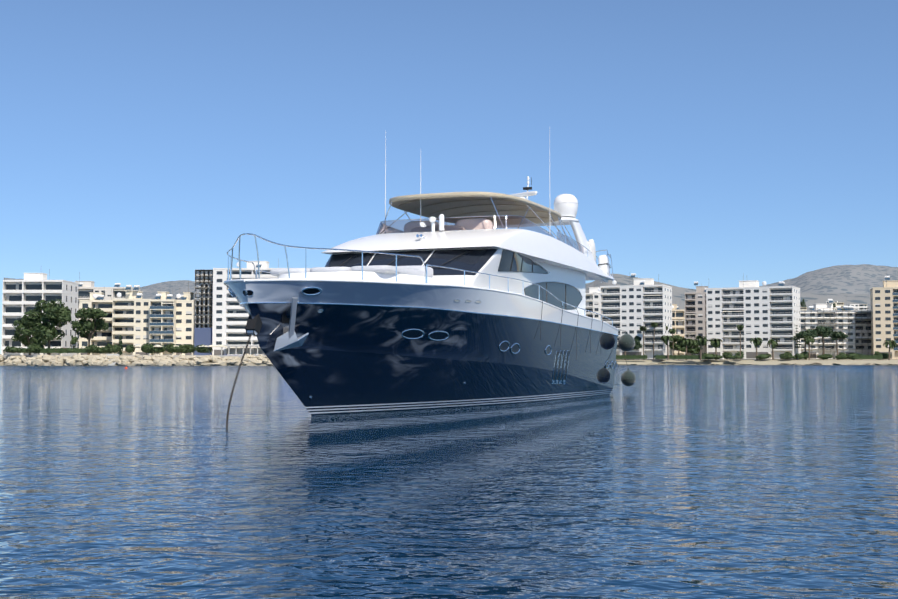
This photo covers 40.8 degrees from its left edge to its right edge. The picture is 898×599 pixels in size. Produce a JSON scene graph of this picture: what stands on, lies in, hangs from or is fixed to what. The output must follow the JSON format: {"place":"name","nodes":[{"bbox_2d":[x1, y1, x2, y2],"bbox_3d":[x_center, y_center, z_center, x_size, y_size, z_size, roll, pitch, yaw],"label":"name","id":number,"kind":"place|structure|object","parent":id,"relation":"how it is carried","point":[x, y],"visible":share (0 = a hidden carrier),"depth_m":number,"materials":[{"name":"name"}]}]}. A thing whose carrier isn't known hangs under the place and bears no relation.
{"place":"outdoors","nodes":[
{"label":"outdoors","id":0,"kind":"place"},
{"bbox_2d":[0,365,897,598],"bbox_3d":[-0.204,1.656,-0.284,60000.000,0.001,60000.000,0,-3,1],"label":"sea water","id":1,"kind":"structure","parent":0,"point":[651,482],"depth_m":15.64,"materials":[{"name":"blue liquid"}]},
{"bbox_2d":[224,141,635,428],"bbox_3d":[-0.639,-1.405,45.075,7.686,12.100,34.541,-1,-3,22],"label":"motor yacht","id":2,"kind":"object","parent":1,"relation":"on","point":[472,307],"visible":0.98,"depth_m":42.26,"materials":[{"name":"blue metal"}]},
{"bbox_2d":[0,354,897,365],"bbox_3d":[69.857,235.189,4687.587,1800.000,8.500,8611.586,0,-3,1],"label":"beach","id":3,"kind":"structure","parent":0,"point":[752,361],"depth_m":464.54,"materials":[{"name":"beige sand"}]},
{"bbox_2d":[1,261,897,358],"bbox_3d":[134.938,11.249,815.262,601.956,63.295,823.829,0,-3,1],"label":"town buildings","id":4,"kind":"structure","parent":3,"relation":"on","point":[216,314],"depth_m":473.61,"materials":[{"name":"white concrete"}]},
{"bbox_2d":[3,299,896,359],"bbox_3d":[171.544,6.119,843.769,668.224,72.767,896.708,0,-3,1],"label":"trees","id":5,"kind":"object","parent":3,"relation":"on","point":[43,331],"visible":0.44,"depth_m":421.28,"materials":[{"name":"green plant"}]},
{"bbox_2d":[0,0,897,353],"label":"sky","id":6,"kind":"structure","parent":0,"point":[710,143],"materials":[{"name":"blue"}]},
{"bbox_2d":[4,264,897,313],"bbox_3d":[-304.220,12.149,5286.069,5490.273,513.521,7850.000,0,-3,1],"label":"hills","id":7,"kind":"structure","parent":0,"point":[846,285],"depth_m":4403.94,"materials":[{"name":"grey stone"}]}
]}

